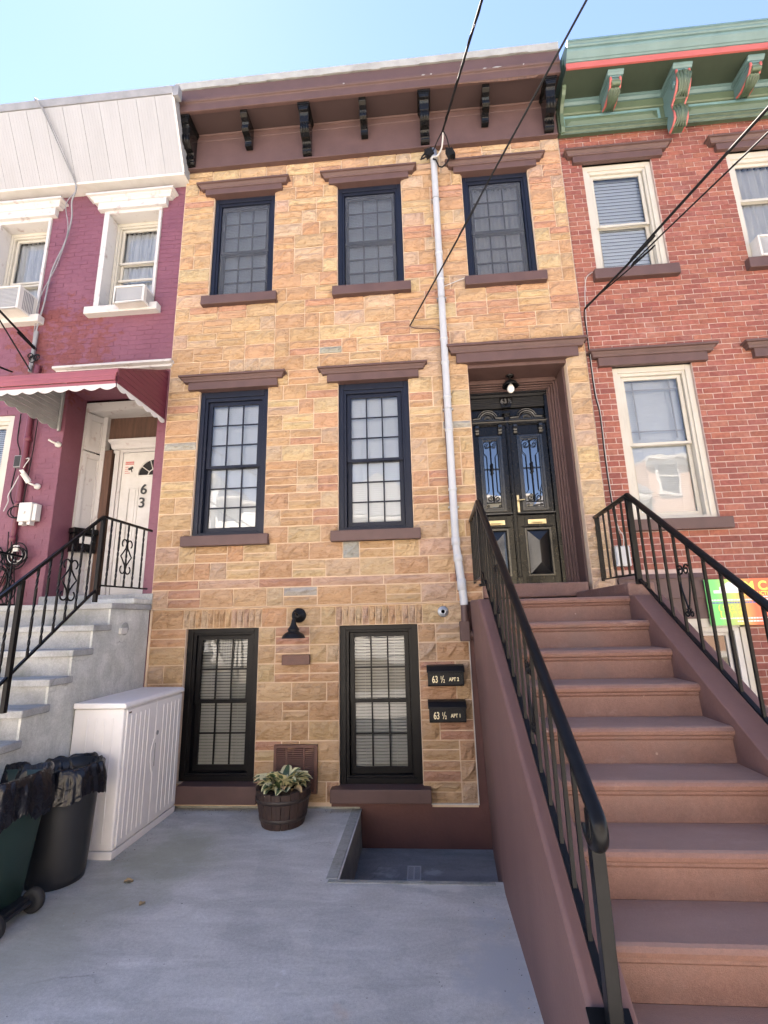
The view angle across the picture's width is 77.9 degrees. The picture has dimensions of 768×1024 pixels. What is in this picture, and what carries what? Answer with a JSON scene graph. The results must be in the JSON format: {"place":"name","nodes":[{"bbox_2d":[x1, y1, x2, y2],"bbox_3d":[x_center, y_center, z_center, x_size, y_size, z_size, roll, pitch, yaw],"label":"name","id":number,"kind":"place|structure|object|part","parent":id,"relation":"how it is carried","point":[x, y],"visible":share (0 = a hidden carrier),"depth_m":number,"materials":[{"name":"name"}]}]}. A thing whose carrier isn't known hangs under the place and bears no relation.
{"place":"outdoors","nodes":[
{"label":"outdoors","id":0,"kind":"place"},
{"bbox_2d":[0,808,543,1023],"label":"yard paving","id":1,"kind":"structure","parent":0,"point":[309,945],"depth_m":2.77,"materials":[{"name":"concrete"}]},
{"bbox_2d":[0,769,44,938],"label":"wheelie bin","id":2,"kind":"object","parent":1,"relation":"on","point":[17,839],"visible":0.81,"depth_m":3.06,"materials":[{"name":"green plastic"}]},
{"bbox_2d":[0,761,54,833],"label":"bin liner","id":3,"kind":"object","parent":2,"relation":"on","point":[23,793],"visible":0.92,"depth_m":3.12,"materials":[{"name":"black plastic"}]},
{"bbox_2d":[24,756,101,891],"bbox_3d":[-2.440,2.337,3.599,0.460,0.785,0.487,-2,-13,4],"label":"rubbish bin","id":4,"kind":"object","parent":1,"relation":"on","point":[59,858],"visible":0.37,"depth_m":3.43,"materials":[{"name":"grey plastic"}]},
{"bbox_2d":[45,752,106,806],"bbox_3d":[-2.451,2.094,3.660,0.588,0.341,0.592,-2,-13,4],"label":"bin liner","id":5,"kind":"object","parent":4,"relation":"in","point":[72,786],"visible":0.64,"depth_m":3.51,"materials":[{"name":"black plastic"}]},
{"bbox_2d":[70,687,183,859],"bbox_3d":[-2.362,2.314,4.401,0.473,1.182,1.011,-2,-13,4],"label":"storage cabinet","id":6,"kind":"object","parent":1,"relation":"on","point":[131,736],"visible":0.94,"depth_m":4.09,"materials":[{"name":"beige plastic"}]},
{"bbox_3d":[-2.160,2.250,4.169,0.019,1.043,0.457,-2,-13,4],"label":"cabinet door","id":7,"kind":"part","parent":6,"relation":"part of","materials":[{"name":"beige plastic"}]},
{"bbox_3d":[-2.122,2.354,4.627,0.019,1.043,0.472,-2,-13,4],"label":"cabinet door","id":8,"kind":"part","parent":6,"relation":"part of","materials":[{"name":"beige plastic"}]},
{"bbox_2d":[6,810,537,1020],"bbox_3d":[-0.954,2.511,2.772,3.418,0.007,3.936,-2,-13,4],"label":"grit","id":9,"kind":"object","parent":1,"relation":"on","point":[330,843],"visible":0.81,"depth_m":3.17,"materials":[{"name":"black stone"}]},
{"bbox_2d":[255,779,310,830],"bbox_3d":[-0.945,2.731,4.461,0.516,0.330,0.516,-2,-13,4],"label":"barrel planter","id":10,"kind":"object","parent":1,"relation":"on","point":[283,811],"visible":0.84,"depth_m":4.27,"materials":[{"name":"brown wood"}]},
{"bbox_2d":[253,764,312,796],"bbox_3d":[-0.959,2.531,4.518,0.564,0.184,0.509,-2,-13,4],"label":"hosta","id":11,"kind":"object","parent":10,"relation":"on","point":[286,778],"visible":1,"depth_m":4.44,"materials":[{"name":"green plant"}]},
{"bbox_2d":[470,582,767,1023],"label":"stoop","id":12,"kind":"object","parent":1,"relation":"on","point":[668,725],"visible":0.74,"depth_m":2.21,"materials":[{"name":"brown paint"}]},
{"bbox_2d":[469,500,633,1023],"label":"railing","id":13,"kind":"object","parent":12,"relation":"on","point":[604,960],"visible":1,"depth_m":1.83,"materials":[{"name":"black metal"}]},
{"bbox_2d":[593,493,767,724],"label":"railing","id":14,"kind":"object","parent":12,"relation":"on","point":[743,587],"visible":0.98,"depth_m":3.06,"materials":[{"name":"black metal"}]},
{"bbox_2d":[354,848,497,881],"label":"areaway floor","id":15,"kind":"structure","parent":0,"point":[471,865],"depth_m":4.29,"materials":[{"name":"concrete"}]},
{"bbox_2d":[326,809,495,885],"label":"areaway kerb","id":16,"kind":"structure","parent":15,"relation":"on","point":[348,872],"depth_m":3.79,"materials":[{"name":"concrete"}]},
{"bbox_2d":[407,866,420,880],"bbox_3d":[0.263,3.150,4.141,0.122,0.006,0.245,-2,-13,4],"label":"drain grate","id":17,"kind":"object","parent":15,"relation":"on","point":[413,873],"visible":1,"depth_m":4.13,"materials":[{"name":"grey plastic"}]},
{"label":"ground","id":18,"kind":"structure","parent":0,"visible":0},
{"bbox_2d":[0,593,152,780],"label":"concrete stoop","id":19,"kind":"object","parent":18,"relation":"on","point":[86,651],"visible":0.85,"depth_m":4.32,"materials":[{"name":"paint"}]},
{"bbox_2d":[0,515,152,713],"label":"twisted railing","id":20,"kind":"object","parent":19,"relation":"on","point":[10,669],"visible":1,"depth_m":4.05,"materials":[{"name":"black metal"}]},
{"bbox_2d":[119,622,128,634],"bbox_3d":[-2.610,1.179,4.792,0.032,0.130,0.165,-2,-13,4],"label":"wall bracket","id":21,"kind":"object","parent":19,"relation":"attached to","point":[123,629],"depth_m":4.77,"materials":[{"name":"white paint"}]},
{"bbox_2d":[0,85,189,686],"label":"maroon row house","id":22,"kind":"structure","parent":18,"relation":"on","point":[125,153],"depth_m":6.30,"materials":[{"name":"brick"}]},
{"bbox_2d":[0,416,14,505],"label":"window","id":23,"kind":"structure","parent":22,"relation":"in","point":[6,422],"depth_m":5.98,"materials":[{"name":"beige plastic"}]},
{"bbox_2d":[0,551,27,605],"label":"railing end","id":24,"kind":"object","parent":22,"relation":"attached to","point":[11,566],"visible":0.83,"depth_m":5.34,"materials":[{"name":"black metal"}]},
{"bbox_2d":[10,414,21,504],"bbox_3d":[-4.471,-0.582,5.804,0.168,1.352,0.035,-6,-14,19],"label":"hanging cable","id":25,"kind":"object","parent":22,"relation":"attached to","point":[19,454],"visible":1,"depth_m":5.84,"materials":[{"name":"black rubber"}]},
{"bbox_2d":[13,455,21,467],"bbox_3d":[-4.464,-0.614,5.803,0.090,0.150,0.054,-2,-13,4],"label":"grey box","id":26,"kind":"object","parent":22,"relation":"attached to","point":[17,461],"visible":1,"depth_m":5.78,"materials":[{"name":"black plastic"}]},
{"bbox_2d":[3,458,29,510],"bbox_3d":[-4.429,-0.334,5.726,0.222,0.672,0.025,-1,-13,-1],"label":"hanging cable","id":27,"kind":"object","parent":26,"relation":"hanging from","point":[13,486],"visible":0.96,"depth_m":5.71,"materials":[{"name":"white plastic"}]},
{"bbox_2d":[0,285,36,318],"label":"air conditioner","id":28,"kind":"object","parent":22,"relation":"attached to","point":[16,301],"visible":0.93,"depth_m":6.09,"materials":[{"name":"white paint"}]},
{"bbox_2d":[0,310,36,350],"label":"overhead cable","id":29,"kind":"object","parent":22,"relation":"attached to","point":[22,335],"visible":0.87,"depth_m":5.71,"materials":[{"name":"black rubber"}]},
{"bbox_2d":[0,364,40,585],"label":"wall pipe","id":30,"kind":"object","parent":22,"relation":"attached to","point":[21,481],"depth_m":5.72,"materials":[{"name":"red paint"}]},
{"bbox_2d":[0,504,27,603],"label":"cable bundle","id":31,"kind":"object","parent":30,"relation":"hanging from","point":[14,548],"visible":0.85,"depth_m":5.48,"materials":[{"name":"white paint"}]},
{"bbox_2d":[3,232,46,297],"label":"window","id":32,"kind":"structure","parent":22,"relation":"in","point":[26,251],"depth_m":6.82,"materials":[{"name":"beige plastic"}]},
{"bbox_2d":[17,502,41,525],"bbox_3d":[-4.199,0.024,5.614,0.215,0.270,0.100,-2,-13,4],"label":"telephone box","id":33,"kind":"object","parent":22,"relation":"attached to","point":[29,513],"visible":1,"depth_m":5.59,"materials":[{"name":"white paint"}]},
{"bbox_2d":[19,469,40,488],"bbox_3d":[-4.242,-0.388,5.686,0.074,0.205,0.225,-12,-17,39],"label":"security camera","id":34,"kind":"object","parent":22,"relation":"attached to","point":[25,476],"visible":1,"depth_m":5.65,"materials":[{"name":"white paint"}]},
{"bbox_2d":[23,412,38,502],"bbox_3d":[-4.317,-0.636,5.810,0.058,1.352,0.024,-9,-15,29],"label":"hanging cable","id":35,"kind":"object","parent":22,"relation":"attached to","point":[31,459],"visible":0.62,"depth_m":5.82,"materials":[{"name":"black rubber"}]},
{"bbox_2d":[27,331,39,372],"bbox_3d":[-4.498,-2.081,6.138,0.174,0.581,0.057,-2,-13,4],"label":"wall pipe","id":36,"kind":"object","parent":22,"relation":"attached to","point":[36,334],"depth_m":6.10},
{"bbox_2d":[0,320,30,370],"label":"overhead cable","id":37,"kind":"object","parent":36,"relation":"attached to","point":[15,345],"visible":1,"depth_m":5.85,"materials":[{"name":"black rubber"}]},
{"bbox_2d":[31,97,76,365],"bbox_3d":[-4.402,-3.709,6.178,0.411,3.609,0.635,-2,-13,4],"label":"roof cable","id":38,"kind":"object","parent":22,"relation":"hanging from","point":[55,262],"visible":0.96,"depth_m":6.37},
{"bbox_2d":[32,99,76,343],"bbox_3d":[-4.418,-3.751,6.191,0.446,3.496,0.624,-2,-13,4],"label":"roof cable","id":39,"kind":"object","parent":22,"relation":"attached to","point":[66,216],"visible":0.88,"depth_m":6.39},
{"bbox_2d":[48,439,60,447],"bbox_3d":[-4.022,-0.842,5.797,0.074,0.079,0.132,-7,-14,23],"label":"security camera","id":40,"kind":"object","parent":22,"relation":"attached to","point":[58,444],"visible":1,"depth_m":5.81,"materials":[{"name":"white paint"}]},
{"bbox_2d":[67,527,98,553],"bbox_3d":[-3.774,0.361,5.948,0.130,0.300,0.300,-9,-15,31],"label":"black mailbox","id":41,"kind":"object","parent":22,"relation":"attached to","point":[73,532],"visible":0.67,"depth_m":5.89,"materials":[{"name":"paint"}]},
{"bbox_2d":[0,368,168,430],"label":"door awning","id":42,"kind":"object","parent":22,"relation":"attached to","point":[146,389],"depth_m":5.22,"materials":[{"name":"paint"}]},
{"bbox_2d":[109,452,154,594],"bbox_3d":[-3.082,0.134,6.158,0.788,1.925,0.054,-2,-13,4],"label":"door","id":43,"kind":"structure","parent":22,"relation":"in","point":[135,490],"depth_m":6.18,"materials":[{"name":"white paint"}]},
{"bbox_2d":[124,461,134,474],"bbox_3d":[-3.395,-0.586,6.331,0.132,0.190,0.034,-2,-13,4],"label":"warning sticker","id":44,"kind":"object","parent":43,"relation":"attached to","point":[129,468],"visible":1,"depth_m":6.33,"materials":[{"name":"white paper"}]},
{"bbox_2d":[108,221,157,304],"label":"window","id":45,"kind":"structure","parent":22,"relation":"in","point":[134,256],"depth_m":6.70,"materials":[{"name":"beige plastic"}]},
{"bbox_2d":[113,284,153,308],"bbox_3d":[-3.205,-2.714,6.198,0.405,0.254,0.424,-2,-13,4],"label":"air conditioner","id":46,"kind":"object","parent":22,"relation":"attached to","point":[133,296],"visible":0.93,"depth_m":6.01,"materials":[{"name":"white paint"}]},
{"bbox_2d":[144,42,615,849],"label":"stone row house","id":47,"kind":"structure","parent":18,"relation":"on","point":[304,460],"depth_m":5.65,"materials":[{"name":"stone"}]},
{"bbox_2d":[178,628,258,781],"bbox_3d":[-1.739,2.057,5.181,0.812,1.539,0.236,-2,-13,4],"label":"window","id":48,"kind":"structure","parent":47,"relation":"in","point":[219,719],"depth_m":5.14,"materials":[{"name":"black glass"}]},
{"bbox_2d":[192,389,267,535],"bbox_3d":[-1.796,-0.576,5.738,0.849,1.813,0.236,-2,-13,4],"label":"window","id":49,"kind":"structure","parent":47,"relation":"in","point":[231,458],"depth_m":5.70,"materials":[{"name":"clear glass"}]},
{"bbox_2d":[210,195,274,294],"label":"window","id":50,"kind":"structure","parent":47,"relation":"in","point":[243,242],"depth_m":6.39,"materials":[{"name":"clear glass"}]},
{"bbox_2d":[281,608,305,638],"bbox_3d":[-0.930,1.156,4.956,0.242,0.308,0.346,-2,-13,4],"label":"wall lamp","id":51,"kind":"object","parent":47,"relation":"attached to","point":[298,616],"visible":1,"depth_m":4.88,"materials":[{"name":"black metal"}]},
{"bbox_2d":[273,744,317,793],"bbox_3d":[-0.893,2.591,4.791,0.448,0.454,0.042,-2,-13,4],"label":"vent grille","id":52,"kind":"object","parent":47,"relation":"attached to","point":[302,757],"visible":0.65,"depth_m":4.80,"materials":[{"name":"brown metal"}]},
{"bbox_2d":[282,654,309,664],"bbox_3d":[-0.931,1.564,5.024,0.300,0.102,0.046,-2,-13,4],"label":"plaque","id":53,"kind":"object","parent":47,"relation":"attached to","point":[296,659],"visible":1,"depth_m":5.00,"materials":[{"name":"brown metal"}]},
{"bbox_2d":[338,184,403,284],"bbox_3d":[-0.171,-3.549,6.275,0.839,1.581,0.236,-2,-13,4],"label":"window","id":54,"kind":"structure","parent":47,"relation":"in","point":[370,236],"depth_m":6.26,"materials":[{"name":"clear glass"}]},
{"bbox_2d":[339,381,413,529],"bbox_3d":[-0.099,-0.645,5.613,0.834,1.813,0.236,-2,-13,4],"label":"window","id":55,"kind":"structure","parent":47,"relation":"in","point":[375,475],"depth_m":5.58,"materials":[{"name":"black glass"}]},
{"bbox_2d":[340,624,422,783],"bbox_3d":[-0.033,1.998,5.053,0.834,1.559,0.236,-2,-13,4],"label":"window","id":56,"kind":"structure","parent":47,"relation":"in","point":[381,740],"depth_m":5.01,"materials":[{"name":"black glass"}]},
{"bbox_2d":[410,326,456,580],"bbox_3d":[0.541,-0.762,5.384,0.394,3.080,0.027,-3,-13,7],"label":"wall cable","id":57,"kind":"object","parent":47,"relation":"attached to","point":[444,419],"depth_m":5.42,"materials":[{"name":"brown paint"}]},
{"bbox_2d":[438,606,448,616],"bbox_3d":[0.624,1.053,5.018,0.116,0.114,0.038,-2,-13,4],"label":"pipe outlet","id":58,"kind":"object","parent":47,"relation":"attached to","point":[443,611],"visible":1,"depth_m":5.01,"materials":[{"name":"metal"}]},
{"bbox_2d":[426,664,464,685],"bbox_3d":[0.624,1.658,4.816,0.378,0.203,0.138,-2,-13,4],"label":"mailbox","id":59,"kind":"object","parent":47,"relation":"on","point":[446,675],"visible":1,"depth_m":4.76,"materials":[{"name":"black metal"}]},
{"bbox_2d":[428,699,466,722],"bbox_3d":[0.632,1.989,4.741,0.378,0.203,0.138,-2,-13,4],"label":"mailbox","id":60,"kind":"object","parent":47,"relation":"on","point":[447,710],"visible":1,"depth_m":4.69,"materials":[{"name":"black metal"}]},
{"bbox_2d":[430,147,468,621],"bbox_3d":[0.735,-1.821,5.584,0.151,6.066,0.113,-2,-13,4],"label":"electrical conduit","id":61,"kind":"object","parent":47,"relation":"attached to","point":[452,490],"visible":0.94,"depth_m":5.42,"materials":[{"name":"plastic"}]},
{"bbox_2d":[420,146,433,159],"bbox_3d":[0.561,-4.657,6.189,0.183,0.176,0.072,-2,-13,4],"label":"cable splice","id":62,"kind":"object","parent":61,"relation":"attached to","point":[428,153],"visible":0.98,"depth_m":6.16,"materials":[{"name":"black plastic"}]},
{"bbox_2d":[433,132,443,157],"bbox_3d":[0.713,-4.715,6.102,0.070,0.213,0.234,7,-15,-32],"label":"support wire","id":63,"kind":"object","parent":61,"relation":"attached to","point":[438,154],"visible":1,"depth_m":6.08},
{"bbox_2d":[433,147,454,167],"bbox_3d":[0.770,-4.541,6.093,0.290,0.259,0.078,-3,-13,7],"label":"cable splice","id":64,"kind":"object","parent":63,"relation":"hanging from","point":[450,153],"visible":1,"depth_m":6.07,"materials":[{"name":"black plastic"}]},
{"bbox_2d":[442,0,482,130],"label":"service drop","id":65,"kind":"object","parent":47,"relation":"attached to","point":[470,38],"visible":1,"depth_m":5.02,"materials":[{"name":"black rubber"}]},
{"bbox_2d":[444,9,480,128],"bbox_3d":[0.816,-4.782,5.195,0.046,0.466,1.574,0,-13,-5],"label":"bare wire","id":66,"kind":"object","parent":65,"relation":"attached to","point":[465,58],"visible":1,"depth_m":4.89,"materials":[{"name":"black metal"}]},
{"bbox_2d":[459,621,472,640],"bbox_3d":[0.896,1.228,4.902,0.223,0.200,0.136,-2,-13,4],"label":"junction box","id":67,"kind":"object","parent":47,"relation":"attached to","point":[466,633],"visible":0.81,"depth_m":4.84,"materials":[{"name":"brown paint"}]},
{"bbox_2d":[409,0,587,325],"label":"overhead cable","id":68,"kind":"object","parent":47,"relation":"attached to","point":[530,103],"visible":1,"depth_m":4.20,"materials":[{"name":"black rubber"}]},
{"bbox_2d":[462,172,536,275],"bbox_3d":[1.464,-3.615,6.154,0.839,1.581,0.236,-2,-13,4],"label":"window","id":69,"kind":"structure","parent":47,"relation":"in","point":[499,231],"depth_m":6.13,"materials":[{"name":"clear glass"}]},
{"bbox_2d":[499,397,511,407],"bbox_3d":[1.523,-1.369,5.929,0.155,0.140,0.024,-2,-13,4],"label":"number plate","id":70,"kind":"object","parent":47,"relation":"attached to","point":[505,402],"visible":1,"depth_m":5.92,"materials":[{"name":"black paint"}]},
{"bbox_2d":[502,374,518,392],"bbox_3d":[1.536,-1.555,5.773,0.200,0.232,0.200,-2,-13,4],"label":"porch lamp","id":71,"kind":"object","parent":47,"relation":"hanging from","point":[510,385],"visible":1,"depth_m":5.75,"materials":[{"name":"black metal"}]},
{"bbox_2d":[470,389,566,583],"bbox_3d":[1.556,-0.331,5.706,1.025,2.405,0.096,-2,-13,4],"label":"door","id":72,"kind":"structure","parent":47,"relation":"in","point":[516,488],"depth_m":5.72,"materials":[{"name":"black paint"}]},
{"bbox_2d":[584,106,767,309],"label":"overhead cable","id":73,"kind":"object","parent":47,"relation":"attached to","point":[709,172],"visible":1,"depth_m":4.01,"materials":[{"name":"black rubber"}]},
{"bbox_2d":[555,18,767,706],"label":"brick row house","id":74,"kind":"structure","parent":18,"relation":"on","point":[653,126],"depth_m":5.64,"materials":[{"name":"red brick"}]},
{"bbox_2d":[583,310,621,545],"bbox_3d":[2.418,-1.006,5.279,0.081,2.824,0.055,-2,-13,4],"label":"wall cable","id":75,"kind":"object","parent":74,"relation":"attached to","point":[600,421],"depth_m":5.30,"materials":[{"name":"black rubber"}]},
{"bbox_2d":[585,272,623,545],"bbox_3d":[2.483,-1.196,5.352,0.176,3.525,0.062,-2,-13,4],"label":"wall cable","id":76,"kind":"object","parent":74,"relation":"attached to","point":[600,411],"depth_m":5.33,"materials":[{"name":"black rubber"}]},
{"bbox_2d":[614,546,631,566],"bbox_3d":[2.487,0.466,4.965,0.150,0.210,0.092,-2,-13,4],"label":"utility box","id":77,"kind":"object","parent":74,"relation":"attached to","point":[624,557],"visible":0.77,"depth_m":4.92,"materials":[{"name":"grey plastic"}]},
{"bbox_2d":[582,162,667,267],"bbox_3d":[3.011,-3.676,6.061,0.847,1.606,0.236,-2,-13,4],"label":"window","id":78,"kind":"structure","parent":74,"relation":"in","point":[622,204],"depth_m":6.06,"materials":[{"name":"beige plastic"}]},
{"bbox_2d":[612,364,716,519],"bbox_3d":[3.106,-0.774,5.398,0.874,1.811,0.236,-2,-13,4],"label":"window","id":79,"kind":"structure","parent":74,"relation":"in","point":[667,468],"depth_m":5.36,"materials":[{"name":"beige plastic"}]},
{"bbox_2d":[586,132,767,305],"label":"overhead cable","id":80,"kind":"object","parent":74,"relation":"attached to","point":[635,261],"visible":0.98,"depth_m":4.02,"materials":[{"name":"black rubber"}]},
{"bbox_2d":[695,627,749,687],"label":"window","id":81,"kind":"structure","parent":74,"relation":"in","point":[723,634],"depth_m":4.80,"materials":[{"name":"white paint"}]},
{"bbox_2d":[703,578,767,625],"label":"contractor sign","id":82,"kind":"object","parent":74,"relation":"attached to","point":[753,608],"visible":0.66,"depth_m":4.76,"materials":[{"name":"multicoloured plastic"}]},
{"bbox_2d":[726,151,767,256],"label":"window","id":83,"kind":"structure","parent":74,"relation":"in","point":[749,177],"depth_m":5.99,"materials":[{"name":"beige plastic"}]},
{"bbox_2d":[750,234,767,256],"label":"air conditioner","id":84,"kind":"object","parent":74,"relation":"attached to","point":[759,245],"visible":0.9,"depth_m":5.60,"materials":[{"name":"white paint"}]}
]}

